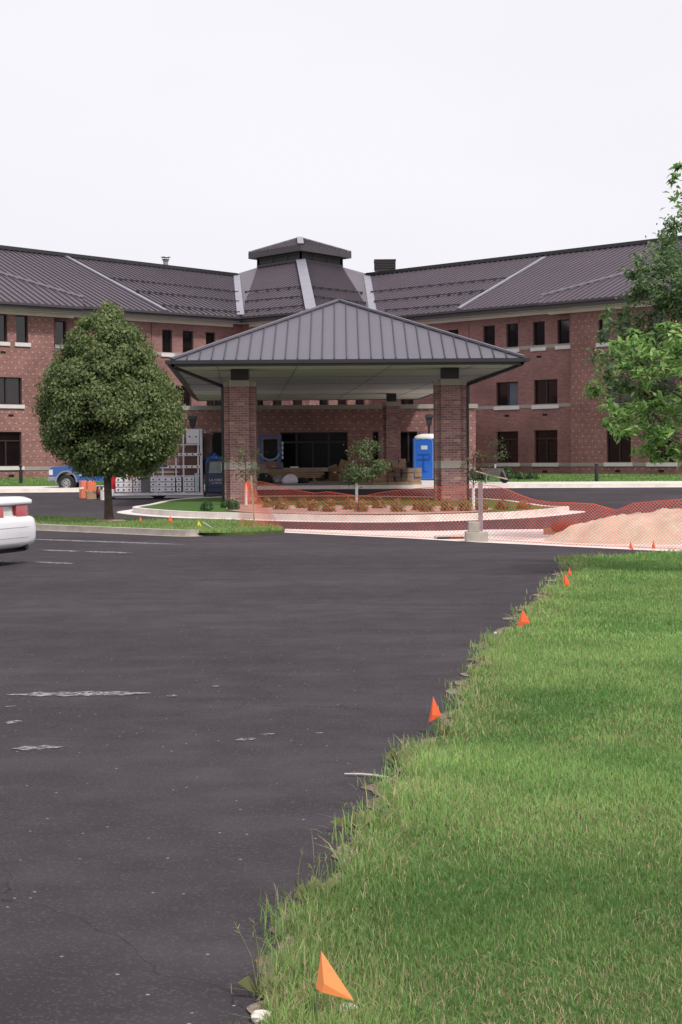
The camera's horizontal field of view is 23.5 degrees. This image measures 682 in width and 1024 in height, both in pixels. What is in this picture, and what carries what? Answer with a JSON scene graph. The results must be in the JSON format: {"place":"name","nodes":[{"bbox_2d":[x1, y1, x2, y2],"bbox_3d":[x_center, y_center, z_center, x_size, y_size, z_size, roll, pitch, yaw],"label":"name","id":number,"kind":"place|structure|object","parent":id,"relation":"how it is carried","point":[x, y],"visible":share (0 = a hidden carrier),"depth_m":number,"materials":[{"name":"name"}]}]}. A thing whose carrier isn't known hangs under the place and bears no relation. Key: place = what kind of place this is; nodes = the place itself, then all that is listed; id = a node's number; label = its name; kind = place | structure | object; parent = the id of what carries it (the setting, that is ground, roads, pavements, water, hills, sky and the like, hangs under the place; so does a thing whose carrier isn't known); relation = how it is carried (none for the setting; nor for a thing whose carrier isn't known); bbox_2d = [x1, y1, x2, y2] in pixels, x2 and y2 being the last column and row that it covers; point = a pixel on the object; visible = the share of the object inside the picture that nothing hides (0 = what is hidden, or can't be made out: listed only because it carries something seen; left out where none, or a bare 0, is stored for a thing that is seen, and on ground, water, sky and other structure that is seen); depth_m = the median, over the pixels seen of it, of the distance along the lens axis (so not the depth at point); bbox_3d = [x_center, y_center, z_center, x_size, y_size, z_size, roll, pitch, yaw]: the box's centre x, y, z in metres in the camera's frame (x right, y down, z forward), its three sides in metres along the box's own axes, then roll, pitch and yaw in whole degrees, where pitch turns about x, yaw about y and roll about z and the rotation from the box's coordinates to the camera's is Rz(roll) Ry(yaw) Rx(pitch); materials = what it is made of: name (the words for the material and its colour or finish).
{"place":"outdoors","nodes":[
{"label":"outdoors","id":0,"kind":"place"},
{"bbox_2d":[0,477,204,484],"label":"grass","id":1,"kind":"structure","parent":0,"point":[7,481],"depth_m":76.06,"materials":[{"name":"plant"}]},
{"bbox_2d":[38,519,283,535],"bbox_3d":[-8.781,0.179,42.359,20.503,0.233,4.809,1,2,41],"label":"grass strip","id":2,"kind":"object","parent":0,"point":[240,533],"depth_m":34.70,"materials":[{"name":"plant"}]},
{"bbox_2d":[91,519,125,522],"bbox_3d":[-5.540,0.215,39.693,0.778,0.100,0.951,1,2,35],"label":"mulch ring","id":3,"kind":"object","parent":2,"relation":"on","point":[108,520],"visible":0.67,"depth_m":39.48,"materials":[{"name":"brown wood"}]},
{"bbox_2d":[31,299,188,518],"bbox_3d":[-5.611,-2.407,39.623,3.841,5.448,3.854,0,2,0],"label":"shade tree","id":4,"kind":"object","parent":2,"relation":"on","point":[105,412],"visible":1,"depth_m":38.66,"materials":[{"name":"green plant"}]},
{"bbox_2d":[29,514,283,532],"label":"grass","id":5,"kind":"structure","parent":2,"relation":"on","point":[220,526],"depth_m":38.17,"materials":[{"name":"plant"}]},
{"bbox_2d":[257,479,412,485],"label":"brick paving","id":6,"kind":"structure","parent":0,"point":[324,482],"depth_m":69.44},
{"bbox_2d":[257,473,272,483],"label":"rubbish bag","id":7,"kind":"object","parent":6,"relation":"on","point":[268,478],"visible":0.77,"depth_m":70.27,"materials":[{"name":"black plastic"}]},
{"bbox_2d":[259,435,283,476],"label":"mobile lift","id":8,"kind":"object","parent":6,"relation":"on","point":[270,446],"visible":0.66,"depth_m":74.14,"materials":[{"name":"blue metal"}]},
{"bbox_2d":[282,474,297,482],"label":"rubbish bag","id":9,"kind":"object","parent":6,"relation":"on","point":[290,478],"visible":1,"depth_m":70.08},
{"bbox_2d":[268,469,323,480],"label":"lumber stack","id":10,"kind":"object","parent":6,"relation":"on","point":[274,472],"visible":0.5,"depth_m":73.10,"materials":[{"name":"wood"}]},
{"bbox_2d":[327,464,340,480],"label":"carton","id":11,"kind":"object","parent":6,"relation":"on","point":[332,469],"visible":1,"depth_m":73.78,"materials":[{"name":"cardboard"}]},
{"bbox_2d":[373,469,387,484],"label":"pallet","id":12,"kind":"object","parent":6,"relation":"on","point":[384,481],"visible":0.45,"depth_m":67.61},
{"bbox_2d":[371,459,405,480],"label":"pallet","id":13,"kind":"object","parent":6,"relation":"on","point":[401,463],"visible":0.3,"depth_m":68.62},
{"bbox_2d":[388,468,407,484],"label":"pallet","id":14,"kind":"object","parent":6,"relation":"on","point":[395,474],"visible":0.97,"depth_m":67.49,"materials":[{"name":"wood"}]},
{"bbox_2d":[400,468,421,483],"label":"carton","id":15,"kind":"object","parent":6,"relation":"on","point":[412,479],"visible":0.76,"depth_m":67.59,"materials":[{"name":"cardboard"}]},
{"bbox_2d":[0,474,679,485],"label":"lawn","id":16,"kind":"structure","parent":0,"point":[100,484],"depth_m":72.04,"materials":[{"name":"plant"}]},
{"bbox_2d":[188,414,196,428],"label":"lamp post","id":17,"kind":"object","parent":16,"relation":"on","point":[192,420],"visible":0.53,"depth_m":72.96,"materials":[{"name":"black metal"}]},
{"bbox_2d":[0,235,681,480],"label":"residence building","id":18,"kind":"structure","parent":16,"relation":"on","point":[538,413],"depth_m":90.31,"materials":[{"name":"brown brick"}]},
{"bbox_2d":[0,314,9,345],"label":"window","id":19,"kind":"structure","parent":18,"relation":"in","point":[3,342],"depth_m":85.14,"materials":[{"name":"glass"}]},
{"bbox_2d":[0,377,24,408],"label":"window","id":20,"kind":"structure","parent":18,"relation":"in","point":[10,387],"depth_m":85.51,"materials":[{"name":"glass"}]},
{"bbox_2d":[0,432,24,469],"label":"window","id":21,"kind":"structure","parent":18,"relation":"in","point":[10,442],"depth_m":85.58,"materials":[{"name":"glass"}]},
{"bbox_2d":[14,315,30,346],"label":"window","id":22,"kind":"structure","parent":18,"relation":"in","point":[21,321],"depth_m":85.87,"materials":[{"name":"glass"}]},
{"bbox_2d":[54,321,65,348],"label":"window","id":23,"kind":"structure","parent":18,"relation":"in","point":[60,325],"depth_m":88.21,"materials":[{"name":"glass"}]},
{"bbox_2d":[161,330,174,356],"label":"window","id":24,"kind":"structure","parent":18,"relation":"in","point":[166,334],"depth_m":92.94,"materials":[{"name":"glass"}]},
{"bbox_2d":[176,386,189,405],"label":"window","id":25,"kind":"structure","parent":18,"relation":"in","point":[186,396],"depth_m":93.92,"materials":[{"name":"glass"}]},
{"bbox_2d":[183,331,191,352],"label":"window","id":26,"kind":"structure","parent":18,"relation":"in","point":[187,335],"depth_m":93.97,"materials":[{"name":"glass"}]},
{"bbox_2d":[206,332,213,344],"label":"window","id":27,"kind":"structure","parent":18,"relation":"in","point":[209,336],"depth_m":95.05,"materials":[{"name":"glass"}]},
{"bbox_2d":[212,432,221,455],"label":"window","id":28,"kind":"structure","parent":18,"relation":"in","point":[217,437],"depth_m":76.80,"materials":[{"name":"black glass"}]},
{"bbox_2d":[280,432,347,478],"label":"entrance doors","id":29,"kind":"structure","parent":18,"relation":"in","point":[300,449],"depth_m":76.80,"materials":[{"name":"black glass"}]},
{"bbox_2d":[372,431,378,460],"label":"window","id":30,"kind":"structure","parent":18,"relation":"in","point":[375,433],"depth_m":76.75,"materials":[{"name":"black glass"}]},
{"bbox_2d":[400,431,416,461],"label":"window","id":31,"kind":"structure","parent":18,"relation":"in","point":[407,437],"depth_m":76.80,"materials":[{"name":"black glass"}]},
{"bbox_2d":[484,325,494,345],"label":"window","id":32,"kind":"structure","parent":18,"relation":"in","point":[489,331],"depth_m":91.79,"materials":[{"name":"glass"}]},
{"bbox_2d":[494,382,519,409],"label":"window","id":33,"kind":"structure","parent":18,"relation":"in","point":[507,392],"depth_m":90.90,"materials":[{"name":"glass"}]},
{"bbox_2d":[494,431,519,465],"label":"window","id":34,"kind":"structure","parent":18,"relation":"in","point":[510,438],"depth_m":90.96,"materials":[{"name":"glass"}]},
{"bbox_2d":[507,323,519,351],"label":"window","id":35,"kind":"structure","parent":18,"relation":"in","point":[512,329],"depth_m":90.56,"materials":[{"name":"glass"}]},
{"bbox_2d":[530,321,546,351],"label":"window","id":36,"kind":"structure","parent":18,"relation":"in","point":[539,327],"depth_m":89.20,"materials":[{"name":"glass"}]},
{"bbox_2d":[531,379,558,408],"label":"window","id":37,"kind":"structure","parent":18,"relation":"in","point":[545,390],"depth_m":88.94,"materials":[{"name":"glass"}]},
{"bbox_2d":[532,430,558,466],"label":"window","id":38,"kind":"structure","parent":18,"relation":"in","point":[545,440],"depth_m":89.06,"materials":[{"name":"glass"}]},
{"bbox_2d":[555,319,569,349],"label":"window","id":39,"kind":"structure","parent":18,"relation":"in","point":[563,324],"depth_m":88.01,"materials":[{"name":"glass"}]},
{"bbox_2d":[596,316,611,346],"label":"window","id":40,"kind":"structure","parent":18,"relation":"in","point":[601,321],"depth_m":85.33,"materials":[{"name":"glass"}]},
{"bbox_2d":[605,376,630,407],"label":"window","id":41,"kind":"structure","parent":18,"relation":"in","point":[616,401],"depth_m":84.97,"materials":[{"name":"glass"}]},
{"bbox_2d":[604,429,632,465],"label":"window","id":42,"kind":"structure","parent":18,"relation":"in","point":[621,451],"depth_m":84.85,"materials":[{"name":"glass"}]},
{"bbox_2d":[646,427,676,466],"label":"window","id":43,"kind":"structure","parent":18,"relation":"in","point":[662,448],"depth_m":82.90,"materials":[{"name":"glass"}]},
{"bbox_2d":[482,437,510,477],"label":"young tree","id":44,"kind":"object","parent":16,"relation":"on","point":[495,458],"visible":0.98,"depth_m":72.83,"materials":[{"name":"green plant"}]},
{"bbox_2d":[499,466,514,478],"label":"shrub","id":45,"kind":"object","parent":16,"relation":"on","point":[509,473],"visible":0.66,"depth_m":73.85,"materials":[{"name":"green plant"}]},
{"bbox_2d":[469,473,681,481],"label":"grass","id":46,"kind":"structure","parent":16,"relation":"on","point":[609,477],"depth_m":75.94,"materials":[{"name":"plant"}]},
{"bbox_2d":[582,207,681,448],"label":"ash tree","id":47,"kind":"object","parent":16,"relation":"on","point":[663,301],"visible":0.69,"depth_m":30.64,"materials":[{"name":"green plant"}]},
{"bbox_2d":[0,487,681,1023],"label":"parking lot","id":48,"kind":"structure","parent":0,"point":[156,837],"depth_m":10.26,"materials":[{"name":"asphalt"}]},
{"bbox_2d":[0,496,35,553],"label":"sedan","id":49,"kind":"object","parent":48,"relation":"on","point":[17,528],"visible":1,"depth_m":25.11,"materials":[{"name":"white paint"}]},
{"bbox_2d":[12,745,63,749],"bbox_3d":[-1.687,1.311,9.120,0.284,0.001,0.152,-1,2,-10],"label":"painted line","id":50,"kind":"object","parent":48,"relation":"on","point":[40,747],"visible":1,"depth_m":9.12,"materials":[{"name":"paint"}]},
{"bbox_2d":[6,691,147,695],"bbox_3d":[-1.794,1.244,11.216,0.989,0.001,0.255,0,2,0],"label":"painted line","id":51,"kind":"object","parent":48,"relation":"on","point":[62,693],"visible":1,"depth_m":11.21,"materials":[{"name":"paint"}]},
{"bbox_2d":[79,481,95,498],"bbox_3d":[-8.981,-0.791,57.848,0.597,0.620,0.482,-1,2,-20],"label":"toolbox cabinet","id":52,"kind":"object","parent":48,"relation":"on","point":[84,486],"visible":0.75,"depth_m":57.65,"materials":[{"name":"orange paint"}]},
{"bbox_2d":[85,490,95,498],"bbox_3d":[-8.724,-0.619,57.192,0.382,0.333,0.351,-1,2,-17],"label":"cardboard box","id":53,"kind":"object","parent":48,"relation":"on","point":[91,495],"visible":0.88,"depth_m":57.06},
{"bbox_2d":[48,465,166,487],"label":"pickup truck","id":54,"kind":"object","parent":48,"relation":"on","point":[61,477],"visible":0.27,"depth_m":66.18,"materials":[{"name":"blue paint"}]},
{"bbox_2d":[35,539,184,544],"bbox_3d":[-4.766,0.581,32.269,4.600,0.001,0.408,1,2,37],"label":"painted line","id":55,"kind":"object","parent":48,"relation":"on","point":[106,541],"visible":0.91,"depth_m":32.23,"materials":[{"name":"paint"}]},
{"bbox_2d":[39,530,194,536],"bbox_3d":[-8.398,0.388,38.616,13.928,0.134,0.457,1,2,40],"label":"lot gutter","id":56,"kind":"object","parent":48,"relation":"on","point":[117,533],"visible":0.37,"depth_m":35.70,"materials":[{"name":"concrete"}]},
{"bbox_2d":[36,524,198,535],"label":"lot kerb","id":57,"kind":"structure","parent":48,"relation":"on","point":[145,531],"depth_m":35.82,"materials":[{"name":"concrete"}]},
{"bbox_2d":[111,429,221,498],"bbox_3d":[-5.601,-1.690,57.493,5.150,2.415,1.997,0,2,0],"label":"rack truck","id":58,"kind":"object","parent":48,"relation":"on","point":[184,478],"visible":0.68,"depth_m":56.64,"materials":[{"name":"metal"}]},
{"bbox_2d":[234,910,289,1000],"bbox_3d":[-0.232,1.324,4.872,0.169,0.241,0.168,0,2,0],"label":"weed","id":59,"kind":"object","parent":48,"relation":"on","point":[246,982],"visible":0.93,"depth_m":4.86,"materials":[{"name":"plant"}]},
{"bbox_2d":[0,487,640,492],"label":"gutter","id":60,"kind":"object","parent":48,"relation":"on","point":[405,488],"visible":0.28,"depth_m":66.24,"materials":[{"name":"concrete"}]},
{"bbox_2d":[132,495,568,520],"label":"island kerb","id":61,"kind":"structure","parent":48,"relation":"on","point":[137,509],"depth_m":41.95,"materials":[{"name":"concrete"}]},
{"bbox_2d":[117,509,583,522],"bbox_3d":[0.162,-0.065,47.704,13.119,0.254,15.472,0,2,0],"label":"island gutter","id":62,"kind":"object","parent":48,"relation":"on","point":[129,512],"visible":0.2,"depth_m":41.90,"materials":[{"name":"concrete"}]},
{"bbox_2d":[330,801,377,829],"bbox_3d":[0.082,1.303,7.078,0.160,0.135,0.266,1,2,27],"label":"weed","id":63,"kind":"object","parent":48,"relation":"on","point":[340,821],"visible":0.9,"depth_m":7.05,"materials":[{"name":"plant"}]},
{"bbox_2d":[384,743,414,765],"bbox_3d":[0.306,1.257,8.584,0.167,0.125,0.220,0,2,0],"label":"weed","id":64,"kind":"object","parent":48,"relation":"on","point":[388,755],"visible":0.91,"depth_m":8.55,"materials":[{"name":"plant"}]},
{"bbox_2d":[428,697,440,721],"bbox_3d":[0.544,1.179,9.501,0.074,0.219,0.026,0,2,0],"label":"marker flag","id":65,"kind":"object","parent":48,"relation":"on","point":[434,712],"visible":1,"depth_m":9.50,"materials":[{"name":"orange plastic"}]},
{"bbox_2d":[437,716,460,735],"bbox_3d":[0.622,1.227,9.433,0.145,0.127,0.179,0,2,0],"label":"weed","id":66,"kind":"object","parent":48,"relation":"on","point":[448,727],"visible":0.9,"depth_m":9.40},
{"bbox_2d":[0,480,681,488],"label":"pavement","id":67,"kind":"structure","parent":0,"point":[427,482],"depth_m":68.11,"materials":[{"name":"concrete"}]},
{"bbox_2d":[413,434,433,479],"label":"portable toilet","id":68,"kind":"object","parent":67,"relation":"on","point":[423,451],"visible":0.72,"depth_m":73.81,"materials":[{"name":"blue plastic"}]},
{"bbox_2d":[415,439,431,477],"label":"door","id":69,"kind":"structure","parent":68,"relation":"in","point":[423,447],"depth_m":73.81,"materials":[{"name":"blue plastic"}]},
{"bbox_2d":[425,414,432,433],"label":"lamp post","id":70,"kind":"object","parent":67,"relation":"on","point":[429,417],"visible":0.5,"depth_m":75.77,"materials":[{"name":"black metal"}]},
{"bbox_2d":[469,468,508,482],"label":"wheelbarrow","id":71,"kind":"object","parent":67,"relation":"on","point":[496,472],"visible":0.89,"depth_m":68.25,"materials":[{"name":"metal"}]},
{"bbox_2d":[0,0,681,272],"label":"sky","id":72,"kind":"structure","parent":0,"point":[200,134],"materials":[{"name":"white"}]},
{"bbox_2d":[141,496,555,514],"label":"island lawn","id":73,"kind":"structure","parent":0,"point":[187,505],"depth_m":48.75,"materials":[{"name":"plant"}]},
{"bbox_2d":[200,500,212,510],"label":"shrub","id":74,"kind":"object","parent":73,"relation":"on","point":[206,506],"visible":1,"depth_m":44.19,"materials":[{"name":"green plant"}]},
{"bbox_2d":[226,504,491,513],"bbox_3d":[-0.179,-0.080,44.271,8.489,0.091,5.382,0,2,24],"label":"mulch bed","id":75,"kind":"object","parent":73,"relation":"on","point":[385,509],"visible":0.58,"depth_m":43.19,"materials":[{"name":"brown wood"}]},
{"bbox_2d":[226,498,240,509],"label":"shrub","id":76,"kind":"object","parent":75,"relation":"on","point":[231,506],"visible":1,"depth_m":44.52,"materials":[{"name":"green plant"}]},
{"bbox_2d":[216,443,267,502],"bbox_3d":[-2.752,-1.075,47.230,1.252,1.859,1.310,1,2,34],"label":"young tree","id":77,"kind":"object","parent":75,"relation":"on","point":[245,464],"visible":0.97,"depth_m":47.24,"materials":[{"name":"green plant"}]},
{"bbox_2d":[273,496,289,509],"bbox_3d":[-1.611,-0.229,44.377,0.474,0.411,0.489,0,2,0],"label":"shrub","id":78,"kind":"object","parent":75,"relation":"on","point":[282,504],"visible":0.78,"depth_m":44.31,"materials":[{"name":"brown plant"}]},
{"bbox_2d":[295,498,308,507],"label":"shrub","id":79,"kind":"object","parent":75,"relation":"on","point":[300,502],"visible":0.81,"depth_m":45.07,"materials":[{"name":"brown plant"}]},
{"bbox_2d":[321,497,335,511],"bbox_3d":[-0.333,-0.183,42.948,0.435,0.417,0.448,0,2,0],"label":"shrub","id":80,"kind":"object","parent":75,"relation":"on","point":[332,508],"visible":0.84,"depth_m":42.85,"materials":[{"name":"brown plant"}]},
{"bbox_2d":[342,497,354,509],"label":"shrub","id":81,"kind":"object","parent":75,"relation":"on","point":[348,504],"visible":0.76,"depth_m":44.01,"materials":[{"name":"brown plant"}]},
{"bbox_2d":[354,499,368,511],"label":"shrub","id":82,"kind":"object","parent":75,"relation":"on","point":[362,509],"visible":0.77,"depth_m":42.73,"materials":[{"name":"brown plant"}]},
{"bbox_2d":[371,496,386,507],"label":"shrub","id":83,"kind":"object","parent":75,"relation":"on","point":[379,500],"visible":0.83,"depth_m":44.74,"materials":[{"name":"brown plant"}]},
{"bbox_2d":[390,498,405,511],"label":"shrub","id":84,"kind":"object","parent":75,"relation":"on","point":[399,503],"visible":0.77,"depth_m":42.58,"materials":[{"name":"brown plant"}]},
{"bbox_2d":[418,499,435,511],"bbox_3d":[2.232,-0.158,42.540,0.482,0.359,0.436,0,2,0],"label":"shrub","id":85,"kind":"object","parent":75,"relation":"on","point":[429,507],"visible":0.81,"depth_m":42.42,"materials":[{"name":"brown plant"}]},
{"bbox_2d":[439,500,454,510],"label":"shrub","id":86,"kind":"object","parent":75,"relation":"on","point":[447,507],"visible":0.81,"depth_m":42.75,"materials":[{"name":"brown plant"}]},
{"bbox_2d":[457,499,472,510],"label":"shrub","id":87,"kind":"object","parent":75,"relation":"on","point":[462,507],"visible":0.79,"depth_m":42.69,"materials":[{"name":"brown plant"}]},
{"bbox_2d":[459,446,491,508],"bbox_3d":[3.532,-0.905,43.511,0.786,1.768,0.865,1,2,38],"label":"young tree","id":88,"kind":"object","parent":75,"relation":"on","point":[476,454],"visible":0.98,"depth_m":43.51,"materials":[{"name":"green plant"}]},
{"bbox_2d":[334,436,393,503],"bbox_3d":[0.683,-1.210,47.693,1.783,2.039,1.926,0,2,0],"label":"young tree","id":89,"kind":"object","parent":73,"relation":"on","point":[360,474],"visible":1,"depth_m":47.51,"materials":[{"name":"green plant"}]},
{"bbox_2d":[495,498,508,509],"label":"shrub","id":90,"kind":"object","parent":73,"relation":"on","point":[500,506],"visible":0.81,"depth_m":43.76,"materials":[{"name":"brown plant"}]},
{"bbox_2d":[247,572,563,1023],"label":"verge dirt","id":91,"kind":"structure","parent":0,"point":[253,1007],"depth_m":7.87,"materials":[{"name":"soil"}]},
{"bbox_2d":[251,1009,270,1021],"bbox_3d":[-0.224,1.441,4.669,0.066,0.042,0.058,0,2,0],"label":"stone","id":92,"kind":"object","parent":91,"relation":"on","point":[255,1014],"visible":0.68,"depth_m":4.66,"materials":[{"name":"stone"}]},
{"bbox_2d":[222,546,681,1023],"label":"lawn","id":93,"kind":"structure","parent":0,"point":[564,947],"depth_m":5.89,"materials":[{"name":"plant"}]},
{"bbox_2d":[293,847,340,900],"bbox_3d":[-0.125,1.315,5.952,0.264,0.188,0.141,-2,3,-44],"label":"weed","id":94,"kind":"object","parent":93,"relation":"on","point":[302,887],"visible":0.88,"depth_m":5.96,"materials":[{"name":"plant"}]},
{"bbox_2d":[316,950,352,1010],"bbox_3d":[-0.018,1.348,4.648,0.107,0.204,0.026,0,2,0],"label":"marker flag","id":95,"kind":"object","parent":93,"relation":"on","point":[329,982],"visible":0.94,"depth_m":4.65,"materials":[{"name":"orange plastic"}]},
{"bbox_2d":[517,609,529,631],"bbox_3d":[1.647,0.992,14.774,0.115,0.235,0.026,0,2,0],"label":"marker flag","id":96,"kind":"object","parent":93,"relation":"on","point":[523,620],"visible":0.88,"depth_m":14.77,"materials":[{"name":"orange plastic"}]},
{"bbox_2d":[582,161,681,467],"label":"ash tree","id":97,"kind":"object","parent":93,"relation":"on","point":[658,433],"visible":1,"depth_m":21.79,"materials":[{"name":"green plant"}]},
{"bbox_2d":[284,529,681,551],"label":"apron","id":98,"kind":"object","parent":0,"point":[490,534],"visible":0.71,"depth_m":33.46,"materials":[{"name":"concrete"}]},
{"bbox_2d":[434,535,464,538],"bbox_3d":[2.156,0.504,32.522,0.574,0.050,0.562,0,2,0],"label":"storm drain","id":99,"kind":"object","parent":98,"relation":"on","point":[446,537],"visible":0.89,"depth_m":32.25,"materials":[{"name":"concrete"}]},
{"bbox_2d":[465,531,487,541],"bbox_3d":[2.587,0.470,31.313,0.428,0.190,0.320,0,2,0],"label":"concrete block","id":100,"kind":"object","parent":98,"relation":"on","point":[480,536],"depth_m":31.15,"materials":[{"name":"concrete"}]},
{"bbox_2d":[468,521,478,531],"bbox_3d":[2.531,0.280,31.302,0.201,0.189,0.250,0,2,0],"label":"concrete block","id":101,"kind":"object","parent":100,"relation":"on","point":[473,526],"depth_m":31.18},
{"bbox_2d":[544,508,681,544],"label":"sand pile","id":102,"kind":"object","parent":98,"relation":"on","point":[673,519],"visible":0.68,"depth_m":30.45,"materials":[{"name":"sand"}]},
{"bbox_2d":[551,520,581,531],"bbox_3d":[4.673,0.313,32.726,0.260,0.272,1.199,-2,2,-33],"label":"rolled net","id":103,"kind":"object","parent":102,"relation":"on","point":[567,524],"visible":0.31,"depth_m":32.93,"materials":[{"name":"plastic"}]},
{"bbox_3d":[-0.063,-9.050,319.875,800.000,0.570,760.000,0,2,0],"label":"ground","id":104,"kind":"structure","parent":0,"visible":0},
{"bbox_2d":[0,483,681,491],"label":"kerb","id":105,"kind":"structure","parent":104,"relation":"on","point":[390,486],"depth_m":66.50,"materials":[{"name":"concrete"}]},
{"bbox_2d":[165,299,529,501],"bbox_3d":[-0.661,-3.858,62.398,10.687,6.726,29.384,-1,2,-3],"label":"entrance canopy","id":106,"kind":"object","parent":104,"relation":"on","point":[338,349],"visible":0.95,"depth_m":50.11,"materials":[{"name":"grey metal"}]},
{"bbox_2d":[238,476,681,548],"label":"safety net fence","id":107,"kind":"object","parent":104,"relation":"on","point":[479,498],"visible":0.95,"depth_m":32.12,"materials":[{"name":"plastic"}]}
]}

